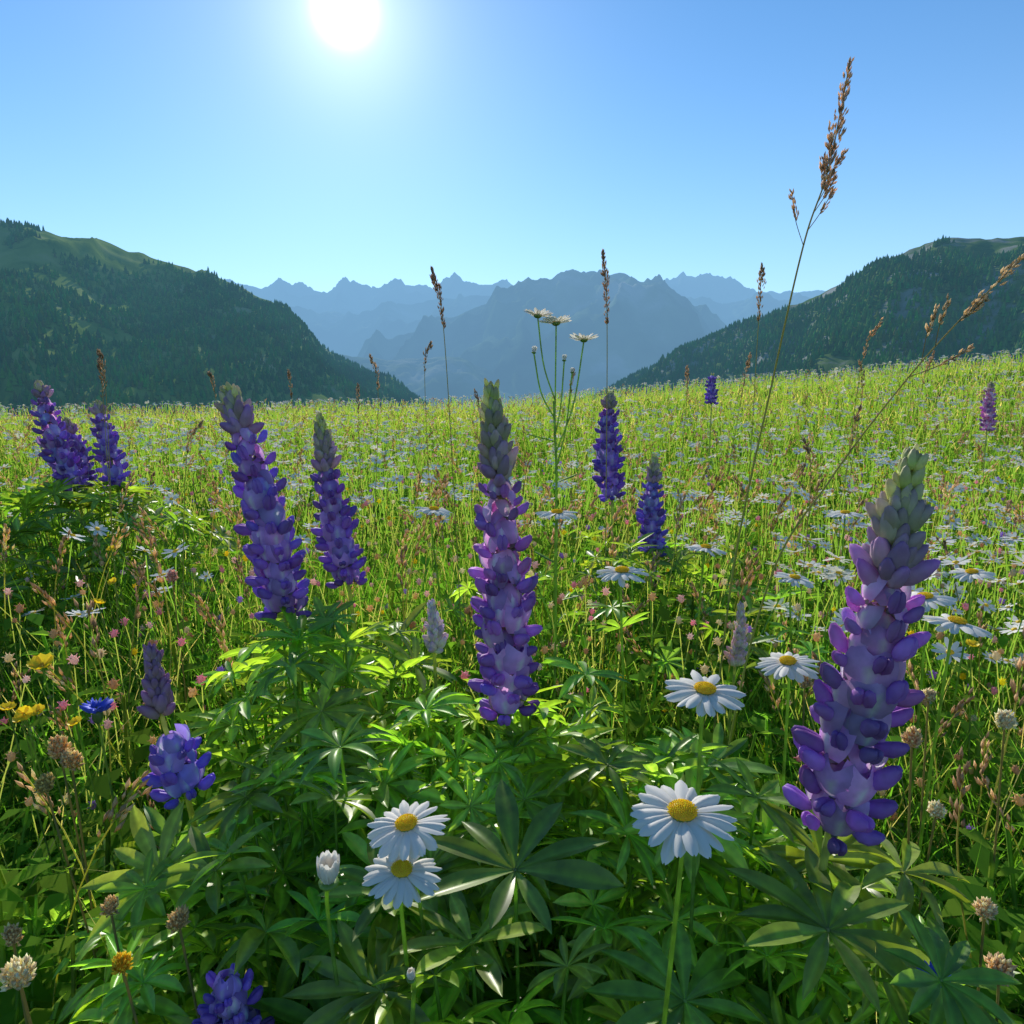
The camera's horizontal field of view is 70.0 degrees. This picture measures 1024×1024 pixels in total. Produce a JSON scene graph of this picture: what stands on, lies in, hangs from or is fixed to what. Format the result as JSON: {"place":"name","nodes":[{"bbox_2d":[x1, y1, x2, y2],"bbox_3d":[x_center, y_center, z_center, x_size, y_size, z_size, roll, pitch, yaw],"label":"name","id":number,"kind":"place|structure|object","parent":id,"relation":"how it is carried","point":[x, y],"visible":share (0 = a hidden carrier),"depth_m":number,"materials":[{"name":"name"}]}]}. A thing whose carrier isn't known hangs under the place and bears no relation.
{"place":"outdoors","nodes":[
{"label":"outdoors","id":0,"kind":"place"},
{"bbox_2d":[0,223,414,419],"bbox_3d":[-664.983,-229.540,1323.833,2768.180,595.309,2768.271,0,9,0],"label":"forested hill","id":1,"kind":"structure","parent":0,"point":[26,253],"depth_m":1087.50,"materials":[{"name":"green plant"}]},
{"bbox_2d":[0,218,434,419],"bbox_3d":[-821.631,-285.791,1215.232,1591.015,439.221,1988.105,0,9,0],"label":"conifer forest","id":2,"kind":"object","parent":1,"relation":"on","point":[130,377],"visible":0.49,"depth_m":993.63,"materials":[{"name":"green plant"}]},
{"bbox_2d":[338,354,515,409],"bbox_3d":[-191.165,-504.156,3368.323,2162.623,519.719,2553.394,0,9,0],"label":"mountain","id":3,"kind":"structure","parent":0,"point":[466,377],"depth_m":3285.08,"materials":[{"name":"blue stone"}]},
{"bbox_2d":[0,354,1023,1007],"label":"seeding grass","id":4,"kind":"structure","parent":0,"point":[438,492],"depth_m":2.00,"materials":[{"name":"green plant"}]},
{"bbox_2d":[0,0,1023,292],"label":"sky","id":5,"kind":"structure","parent":0,"point":[317,144],"materials":[{"name":"blue"}]},
{"bbox_2d":[0,355,1023,1023],"bbox_3d":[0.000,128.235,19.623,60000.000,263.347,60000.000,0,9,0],"label":"meadow ground","id":6,"kind":"structure","parent":0,"point":[1009,373],"depth_m":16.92,"materials":[{"name":"green plant"}]},
{"bbox_2d":[0,922,27,1023],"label":"dried clover","id":7,"kind":"object","parent":6,"relation":"on","point":[12,935],"visible":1,"depth_m":0.69,"materials":[{"name":"brown plant"}]},
{"bbox_2d":[0,953,36,1023],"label":"dried clover","id":8,"kind":"object","parent":6,"relation":"on","point":[19,973],"visible":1,"depth_m":0.61,"materials":[{"name":"beige plant"}]},
{"bbox_2d":[0,701,65,930],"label":"buttercup","id":9,"kind":"object","parent":6,"relation":"on","point":[9,705],"visible":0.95,"depth_m":0.96,"materials":[{"name":"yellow plant"}]},
{"bbox_2d":[12,714,65,872],"bbox_3d":[-0.648,0.567,1.040,0.022,0.605,0.057,7,11,37],"label":"buttercup","id":10,"kind":"object","parent":6,"relation":"on","point":[15,719],"visible":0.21,"depth_m":1.00,"materials":[{"name":"green plant"}]},
{"bbox_2d":[15,705,86,974],"bbox_3d":[-0.606,0.559,0.988,0.021,0.637,0.057,5,10,30],"label":"buttercup","id":11,"kind":"object","parent":6,"relation":"on","point":[26,711],"visible":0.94,"depth_m":0.93,"materials":[{"name":"yellow plant"}]},
{"bbox_2d":[26,653,96,899],"bbox_3d":[-0.662,0.530,1.100,0.033,0.660,0.063,8,12,43],"label":"buttercup","id":12,"kind":"object","parent":6,"relation":"on","point":[38,661],"visible":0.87,"depth_m":1.05,"materials":[{"name":"yellow plant"}]},
{"bbox_2d":[31,703,96,968],"bbox_3d":[-0.618,0.561,1.029,0.022,0.620,0.057,6,11,34],"label":"buttercup","id":13,"kind":"object","parent":6,"relation":"on","point":[39,707],"visible":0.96,"depth_m":0.99,"materials":[{"name":"green plant"}]},
{"bbox_2d":[33,771,102,979],"bbox_3d":[-0.492,0.589,0.862,0.075,0.615,0.019,-6,10,-33],"label":"dried clover","id":14,"kind":"object","parent":6,"relation":"on","point":[43,783],"visible":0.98,"depth_m":0.81,"materials":[{"name":"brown plant"}]},
{"bbox_2d":[29,380,119,614],"bbox_3d":[-1.440,0.109,2.454,0.289,1.089,0.265,0,9,0],"label":"lupine","id":15,"kind":"object","parent":6,"relation":"on","point":[62,461],"visible":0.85,"depth_m":2.37,"materials":[{"name":"purple plant"}]},
{"bbox_2d":[47,734,104,979],"bbox_3d":[-0.521,0.571,0.909,0.026,0.636,0.054,4,10,26],"label":"dried clover","id":16,"kind":"object","parent":6,"relation":"on","point":[58,744],"visible":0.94,"depth_m":0.85,"materials":[{"name":"brown plant"}]},
{"bbox_2d":[58,748,103,1023],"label":"dried clover","id":17,"kind":"object","parent":6,"relation":"on","point":[71,759],"visible":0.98,"depth_m":0.84,"materials":[{"name":"brown plant"}]},
{"bbox_2d":[66,716,115,870],"bbox_3d":[-0.589,0.572,1.061,0.022,0.589,0.056,7,11,37],"label":"buttercup","id":18,"kind":"object","parent":6,"relation":"on","point":[75,721],"visible":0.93,"depth_m":1.02,"materials":[{"name":"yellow plant"}]},
{"bbox_2d":[58,416,129,609],"bbox_3d":[-1.462,0.151,2.572,0.245,0.969,0.353,-4,10,-27],"label":"lupine","id":19,"kind":"object","parent":6,"relation":"on","point":[71,428],"visible":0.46,"depth_m":2.49,"materials":[{"name":"purple plant"}]},
{"bbox_2d":[79,697,127,868],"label":"cornflower","id":20,"kind":"object","parent":6,"relation":"on","point":[96,708],"visible":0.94,"depth_m":0.95,"materials":[{"name":"blue plant"}]},
{"bbox_2d":[96,349,119,656],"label":"tall grass stalk","id":21,"kind":"object","parent":6,"relation":"on","point":[100,355],"depth_m":1.79,"materials":[{"name":"brown plant"}]},
{"bbox_2d":[97,357,122,671],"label":"tall grass stalk","id":22,"kind":"object","parent":6,"relation":"on","point":[100,372],"depth_m":1.84,"materials":[{"name":"brown plant"}]},
{"bbox_2d":[99,895,133,1020],"bbox_3d":[-0.399,0.642,0.782,0.018,0.535,0.051,0,9,0],"label":"dried clover","id":23,"kind":"object","parent":6,"relation":"on","point":[108,908],"visible":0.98,"depth_m":0.73,"materials":[{"name":"brown plant"}]},
{"bbox_2d":[93,598,141,808],"bbox_3d":[-0.687,0.484,1.302,0.022,0.690,0.052,6,11,36],"label":"buttercup","id":24,"kind":"object","parent":6,"relation":"on","point":[99,601],"visible":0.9,"depth_m":1.26,"materials":[{"name":"green plant"}]},
{"bbox_2d":[106,545,141,702],"bbox_3d":[-0.939,0.413,1.796,0.022,0.681,0.056,7,11,37],"label":"buttercup","id":25,"kind":"object","parent":6,"relation":"on","point":[110,548],"visible":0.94,"depth_m":1.75,"materials":[{"name":"green plant"}]},
{"bbox_2d":[111,950,138,1023],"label":"flower","id":26,"kind":"object","parent":6,"relation":"on","point":[121,963],"visible":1,"depth_m":0.65,"materials":[{"name":"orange plant"}]},
{"bbox_2d":[107,577,145,728],"bbox_3d":[-0.828,0.458,1.600,0.022,0.651,0.057,6,11,36],"label":"buttercup","id":27,"kind":"object","parent":6,"relation":"on","point":[112,581],"visible":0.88,"depth_m":1.56,"materials":[{"name":"green plant"}]},
{"bbox_2d":[83,399,178,605],"bbox_3d":[-1.257,0.142,2.443,0.231,1.026,0.293,6,11,35],"label":"lupine","id":28,"kind":"object","parent":6,"relation":"on","point":[117,476],"visible":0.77,"depth_m":2.38,"materials":[{"name":"purple plant"}]},
{"bbox_2d":[165,569,193,788],"bbox_3d":[-0.621,0.455,1.400,0.023,0.717,0.055,-1,9,-5],"label":"dried clover","id":29,"kind":"object","parent":6,"relation":"on","point":[171,576],"visible":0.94,"depth_m":1.34,"materials":[{"name":"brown plant"}]},
{"bbox_2d":[165,904,199,1018],"bbox_3d":[-0.309,0.639,0.740,0.024,0.552,0.055,3,9,16],"label":"dried clover","id":30,"kind":"object","parent":6,"relation":"on","point":[178,919],"visible":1,"depth_m":0.69,"materials":[{"name":"brown plant"}]},
{"bbox_2d":[183,420,203,710],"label":"tall grass stalk","id":31,"kind":"object","parent":6,"relation":"on","point":[194,430],"depth_m":1.61,"materials":[{"name":"brown plant"}]},
{"bbox_2d":[96,642,294,966],"bbox_3d":[-0.340,0.520,0.927,0.320,0.731,0.199,-7,11,-37],"label":"lupine","id":32,"kind":"object","parent":6,"relation":"on","point":[177,767],"visible":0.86,"depth_m":0.88,"materials":[{"name":"purple plant"}]},
{"bbox_2d":[207,370,248,612],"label":"tall grass stalk","id":33,"kind":"object","parent":6,"relation":"on","point":[210,375],"depth_m":2.19,"materials":[{"name":"brown plant"}]},
{"bbox_2d":[192,963,274,1023],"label":"lupine","id":34,"kind":"object","parent":6,"relation":"on","point":[228,1001],"visible":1,"depth_m":0.67,"materials":[{"name":"purple plant"}]},
{"bbox_2d":[211,381,311,801],"bbox_3d":[-0.395,0.305,1.283,0.276,1.049,0.256,-8,12,-44],"label":"lupine","id":35,"kind":"object","parent":6,"relation":"on","point":[268,528],"visible":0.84,"depth_m":1.13,"materials":[{"name":"purple plant"}]},
{"bbox_2d":[287,369,305,577],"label":"tall grass stalk","id":36,"kind":"object","parent":6,"relation":"on","point":[289,375],"depth_m":2.58,"materials":[{"name":"brown plant"}]},
{"bbox_2d":[316,850,340,998],"bbox_3d":[-0.150,0.604,0.686,0.026,0.599,0.058,-8,12,-42],"label":"daisy bud","id":37,"kind":"object","parent":6,"relation":"on","point":[327,864],"visible":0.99,"depth_m":0.66,"materials":[{"name":"white plant"}]},
{"bbox_2d":[288,412,409,736],"bbox_3d":[-0.339,0.298,1.500,0.244,0.998,0.247,-2,9,-14],"label":"lupine","id":38,"kind":"object","parent":6,"relation":"on","point":[338,525],"visible":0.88,"depth_m":1.45,"materials":[{"name":"purple plant"}]},
{"bbox_2d":[356,382,364,601],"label":"tall grass stalk","id":39,"kind":"object","parent":6,"relation":"on","point":[357,390],"depth_m":2.39,"materials":[{"name":"brown plant"}]},
{"bbox_2d":[369,354,379,551],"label":"tall grass stalk","id":40,"kind":"object","parent":6,"relation":"on","point":[375,366],"depth_m":1.99,"materials":[{"name":"brown plant"}]},
{"bbox_2d":[362,853,441,992],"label":"daisy","id":41,"kind":"object","parent":6,"relation":"on","point":[398,879],"visible":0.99,"depth_m":0.65,"materials":[{"name":"white plant"}]},
{"bbox_2d":[367,800,449,994],"bbox_3d":[-0.088,0.586,0.745,0.078,0.616,0.117,5,10,27],"label":"daisy","id":42,"kind":"object","parent":6,"relation":"on","point":[403,831],"visible":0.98,"depth_m":0.68,"materials":[{"name":"white plant"}]},
{"bbox_2d":[407,967,415,1023],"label":"daisy bud","id":43,"kind":"object","parent":6,"relation":"on","point":[411,977],"visible":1,"depth_m":0.63,"materials":[{"name":"green plant"}]},
{"bbox_2d":[383,598,448,799],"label":"lupine","id":44,"kind":"object","parent":6,"relation":"on","point":[435,638],"visible":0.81,"depth_m":1.13,"materials":[{"name":"purple plant"}]},
{"bbox_2d":[423,341,433,596],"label":"tall grass stalk","id":45,"kind":"object","parent":6,"relation":"on","point":[430,347],"depth_m":1.98,"materials":[{"name":"brown plant"}]},
{"bbox_2d":[415,506,454,716],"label":"daisy","id":46,"kind":"object","parent":6,"relation":"on","point":[435,510],"visible":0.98,"depth_m":1.52,"materials":[{"name":"white plant"}]},
{"bbox_2d":[430,266,465,737],"bbox_3d":[-0.137,0.123,1.637,0.076,1.301,0.018,0,9,0],"label":"tall grass stalk","id":47,"kind":"object","parent":6,"relation":"on","point":[434,282],"depth_m":1.57,"materials":[{"name":"brown plant"}]},
{"bbox_2d":[474,388,480,595],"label":"tall grass stalk","id":48,"kind":"object","parent":6,"relation":"on","point":[476,396],"depth_m":2.37,"materials":[{"name":"brown plant"}]},
{"bbox_2d":[0,378,1019,1023],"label":"lupine","id":49,"kind":"object","parent":6,"relation":"on","point":[566,969],"depth_m":0.87,"materials":[{"name":"green plant"}]},
{"bbox_2d":[0,404,1023,1023],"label":"meadow herbs","id":50,"kind":"object","parent":6,"relation":"on","point":[46,958],"visible":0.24,"depth_m":1.56,"materials":[{"name":"green plant"}]},
{"bbox_2d":[0,349,1023,793],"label":"meadow daisies","id":51,"kind":"object","parent":6,"relation":"on","point":[836,573],"visible":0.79,"depth_m":4.82,"materials":[{"name":"plant"}]},
{"bbox_2d":[0,353,1023,908],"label":"meadow wildflowers","id":52,"kind":"object","parent":6,"relation":"on","point":[582,583],"visible":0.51,"depth_m":3.11,"materials":[{"name":"green plant"}]},
{"bbox_2d":[535,509,577,712],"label":"daisy","id":53,"kind":"object","parent":6,"relation":"on","point":[557,514],"visible":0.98,"depth_m":1.32,"materials":[{"name":"white plant"}]},
{"bbox_2d":[523,307,597,708],"bbox_3d":[0.104,0.165,1.655,0.146,1.213,0.125,-5,10,-30],"label":"branched daisy plant","id":54,"kind":"object","parent":6,"relation":"on","point":[555,321],"visible":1,"depth_m":1.58,"materials":[{"name":"green plant"}]},
{"bbox_2d":[569,369,575,587],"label":"tall grass stalk","id":55,"kind":"object","parent":6,"relation":"on","point":[574,374],"depth_m":2.59,"materials":[{"name":"brown plant"}]},
{"bbox_2d":[601,249,609,664],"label":"tall grass stalk","id":56,"kind":"object","parent":6,"relation":"on","point":[606,284],"depth_m":1.75,"materials":[{"name":"brown plant"}]},
{"bbox_2d":[563,390,655,644],"bbox_3d":[0.317,0.141,2.344,0.273,1.053,0.330,3,9,17],"label":"lupine","id":57,"kind":"object","parent":6,"relation":"on","point":[615,482],"visible":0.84,"depth_m":2.28,"materials":[{"name":"purple plant"}]},
{"bbox_2d":[596,566,648,743],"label":"daisy","id":58,"kind":"object","parent":6,"relation":"on","point":[621,574],"visible":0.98,"depth_m":1.13,"materials":[{"name":"white plant"}]},
{"bbox_2d":[249,443,1021,1023],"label":"lupine","id":59,"kind":"object","parent":6,"relation":"on","point":[801,916],"depth_m":0.69,"materials":[{"name":"green plant"}]},
{"bbox_2d":[601,453,697,651],"bbox_3d":[0.466,0.239,2.328,0.235,0.865,0.371,-6,11,-35],"label":"lupine","id":60,"kind":"object","parent":6,"relation":"on","point":[651,517],"visible":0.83,"depth_m":2.21,"materials":[{"name":"purple plant"}]},
{"bbox_2d":[671,365,689,616],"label":"tall grass stalk","id":61,"kind":"object","parent":6,"relation":"on","point":[686,375],"depth_m":2.28,"materials":[{"name":"brown plant"}]},
{"bbox_2d":[630,780,737,1023],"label":"daisy","id":62,"kind":"object","parent":6,"relation":"on","point":[681,819],"visible":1,"depth_m":0.56,"materials":[{"name":"white plant"}]},
{"bbox_2d":[664,670,745,981],"bbox_3d":[0.189,0.526,0.769,0.081,0.727,0.081,0,9,0],"label":"daisy","id":63,"kind":"object","parent":6,"relation":"on","point":[704,695],"visible":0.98,"depth_m":0.71,"materials":[{"name":"white plant"}]},
{"bbox_2d":[684,544,726,772],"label":"daisy","id":64,"kind":"object","parent":6,"relation":"on","point":[705,548],"visible":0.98,"depth_m":1.38,"materials":[{"name":"white plant"}]},
{"bbox_2d":[680,601,748,748],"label":"lupine","id":65,"kind":"object","parent":6,"relation":"on","point":[736,654],"visible":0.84,"depth_m":1.24,"materials":[{"name":"purple plant"}]},
{"bbox_2d":[703,373,728,481],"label":"lupine","id":66,"kind":"object","parent":6,"relation":"on","point":[711,393],"visible":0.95,"depth_m":5.90,"materials":[{"name":"purple plant"}]},
{"bbox_2d":[706,352,751,640],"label":"tall grass stalk","id":67,"kind":"object","parent":6,"relation":"on","point":[747,362],"depth_m":1.99,"materials":[{"name":"brown plant"}]},
{"bbox_2d":[741,262,765,601],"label":"tall grass stalk","id":68,"kind":"object","parent":6,"relation":"on","point":[760,273],"depth_m":1.94,"materials":[{"name":"brown plant"}]},
{"bbox_2d":[711,56,854,751],"bbox_3d":[0.424,0.068,1.226,0.192,1.536,0.027,0,9,0],"label":"tall grass stalk","id":69,"kind":"object","parent":6,"relation":"on","point":[831,146],"depth_m":1.14,"materials":[{"name":"brown plant"}]},
{"bbox_2d":[755,651,819,808],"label":"daisy","id":70,"kind":"object","parent":6,"relation":"on","point":[779,665],"visible":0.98,"depth_m":0.88,"materials":[{"name":"white plant"}]},
{"bbox_2d":[774,572,814,779],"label":"daisy","id":71,"kind":"object","parent":6,"relation":"on","point":[793,579],"visible":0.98,"depth_m":1.34,"materials":[{"name":"white plant"}]},
{"bbox_2d":[789,437,814,742],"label":"tall grass stalk","id":72,"kind":"object","parent":6,"relation":"on","point":[807,449],"depth_m":1.50,"materials":[{"name":"brown plant"}]},
{"bbox_2d":[797,675,812,817],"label":"dried clover","id":73,"kind":"object","parent":6,"relation":"on","point":[807,682],"visible":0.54,"depth_m":1.05,"materials":[{"name":"brown plant"}]},
{"bbox_2d":[820,404,861,626],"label":"tall grass stalk","id":74,"kind":"object","parent":6,"relation":"on","point":[857,419],"depth_m":1.70,"materials":[{"name":"brown plant"}]},
{"bbox_2d":[826,510,863,617],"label":"daisy","id":75,"kind":"object","parent":6,"relation":"on","point":[844,514],"visible":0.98,"depth_m":1.62,"materials":[{"name":"white plant"}]},
{"bbox_2d":[829,359,864,651],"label":"tall grass stalk","id":76,"kind":"object","parent":6,"relation":"on","point":[862,383],"depth_m":2.27,"materials":[{"name":"brown plant"}]},
{"bbox_2d":[827,317,883,657],"bbox_3d":[0.940,0.092,2.038,0.097,1.241,0.014,0,9,0],"label":"tall grass stalk","id":77,"kind":"object","parent":6,"relation":"on","point":[874,329],"depth_m":1.97,"materials":[{"name":"brown plant"}]},
{"bbox_2d":[719,254,1023,804],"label":"tall grass stalk","id":78,"kind":"object","parent":6,"relation":"on","point":[978,305],"depth_m":0.98,"materials":[{"name":"brown plant"}]},
{"bbox_2d":[900,725,923,869],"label":"dried clover","id":79,"kind":"object","parent":6,"relation":"on","point":[911,737],"visible":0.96,"depth_m":0.80,"materials":[{"name":"beige plant"}]},
{"bbox_2d":[908,349,934,446],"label":"tall grass stalk","id":80,"kind":"object","parent":6,"relation":"on","point":[930,360],"depth_m":2.36,"materials":[{"name":"brown plant"}]},
{"bbox_2d":[910,687,936,938],"bbox_3d":[0.549,0.547,1.009,0.021,0.653,0.052,6,10,34],"label":"dried clover","id":81,"kind":"object","parent":6,"relation":"on","point":[930,694],"visible":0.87,"depth_m":0.96,"materials":[{"name":"green plant"}]},
{"bbox_2d":[913,799,947,938],"bbox_3d":[0.453,0.604,0.867,0.067,0.584,0.020,8,12,42],"label":"dried clover","id":82,"kind":"object","parent":6,"relation":"on","point":[935,810],"visible":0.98,"depth_m":0.81,"materials":[{"name":"beige plant"}]},
{"bbox_2d":[905,591,956,837],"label":"daisy","id":83,"kind":"object","parent":6,"relation":"on","point":[932,599],"visible":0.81,"depth_m":1.03,"materials":[{"name":"white plant"}]},
{"bbox_2d":[916,960,950,1006],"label":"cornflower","id":84,"kind":"object","parent":6,"relation":"on","point":[930,965],"visible":0.06,"depth_m":0.66,"materials":[{"name":"blue plant"}]},
{"bbox_2d":[911,614,992,938],"bbox_3d":[0.537,0.502,0.940,0.081,0.763,0.083,0,9,0],"label":"daisy","id":85,"kind":"object","parent":6,"relation":"on","point":[954,624],"visible":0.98,"depth_m":0.89,"materials":[{"name":"white plant"}]},
{"bbox_2d":[949,582,970,819],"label":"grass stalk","id":86,"kind":"object","parent":6,"relation":"on","point":[968,653],"visible":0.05,"depth_m":1.47,"materials":[{"name":"green plant"}]},
{"bbox_2d":[938,568,995,820],"bbox_3d":[0.839,0.457,1.386,0.075,0.717,0.076,6,11,34],"label":"daisy","id":87,"kind":"object","parent":6,"relation":"on","point":[970,575],"visible":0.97,"depth_m":1.33,"materials":[{"name":"white plant"}]},
{"bbox_2d":[960,639,979,847],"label":"buttercup","id":88,"kind":"object","parent":6,"relation":"on","point":[969,642],"visible":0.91,"depth_m":1.17,"materials":[{"name":"green plant"}]},
{"bbox_2d":[971,896,997,1004],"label":"dried clover","id":89,"kind":"object","parent":6,"relation":"on","point":[985,908],"visible":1,"depth_m":0.69,"materials":[{"name":"beige plant"}]},
{"bbox_2d":[963,381,1015,521],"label":"lupine","id":90,"kind":"object","parent":6,"relation":"on","point":[988,415],"visible":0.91,"depth_m":4.94,"materials":[{"name":"purple plant"}]},
{"bbox_2d":[983,951,1017,1021],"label":"dried clover","id":91,"kind":"object","parent":6,"relation":"on","point":[1000,962],"visible":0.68,"depth_m":0.65,"materials":[{"name":"beige plant"}]},
{"bbox_2d":[993,708,1017,870],"bbox_3d":[0.583,0.555,0.907,0.024,0.668,0.057,7,11,40],"label":"dried clover","id":92,"kind":"object","parent":6,"relation":"on","point":[1005,719],"visible":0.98,"depth_m":0.85,"materials":[{"name":"beige plant"}]},
{"bbox_2d":[223,272,824,314],"bbox_3d":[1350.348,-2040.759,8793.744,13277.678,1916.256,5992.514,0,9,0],"label":"mountain range","id":93,"kind":"structure","parent":0,"point":[345,295],"depth_m":9099.07,"materials":[{"name":"blue stone"}]},
{"bbox_2d":[357,269,725,406],"bbox_3d":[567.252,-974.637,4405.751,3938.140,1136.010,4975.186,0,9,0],"label":"mountain","id":94,"kind":"structure","parent":0,"point":[653,320],"depth_m":3919.56,"materials":[{"name":"blue stone"}]},
{"bbox_2d":[289,292,810,356],"bbox_3d":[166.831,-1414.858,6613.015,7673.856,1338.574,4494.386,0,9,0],"label":"mountain range","id":95,"kind":"structure","parent":0,"point":[348,333],"depth_m":6870.26,"materials":[{"name":"blue stone"}]},
{"bbox_2d":[616,237,1023,397],"bbox_3d":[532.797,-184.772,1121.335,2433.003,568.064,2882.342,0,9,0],"label":"forested hill","id":96,"kind":"structure","parent":0,"point":[989,247],"depth_m":900.85,"materials":[{"name":"green plant"}]},
{"bbox_2d":[572,235,1023,403],"bbox_3d":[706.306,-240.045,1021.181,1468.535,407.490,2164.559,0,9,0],"label":"conifer forest","id":97,"kind":"object","parent":96,"relation":"on","point":[871,281],"visible":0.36,"depth_m":946.90,"materials":[{"name":"green plant"}]}
]}

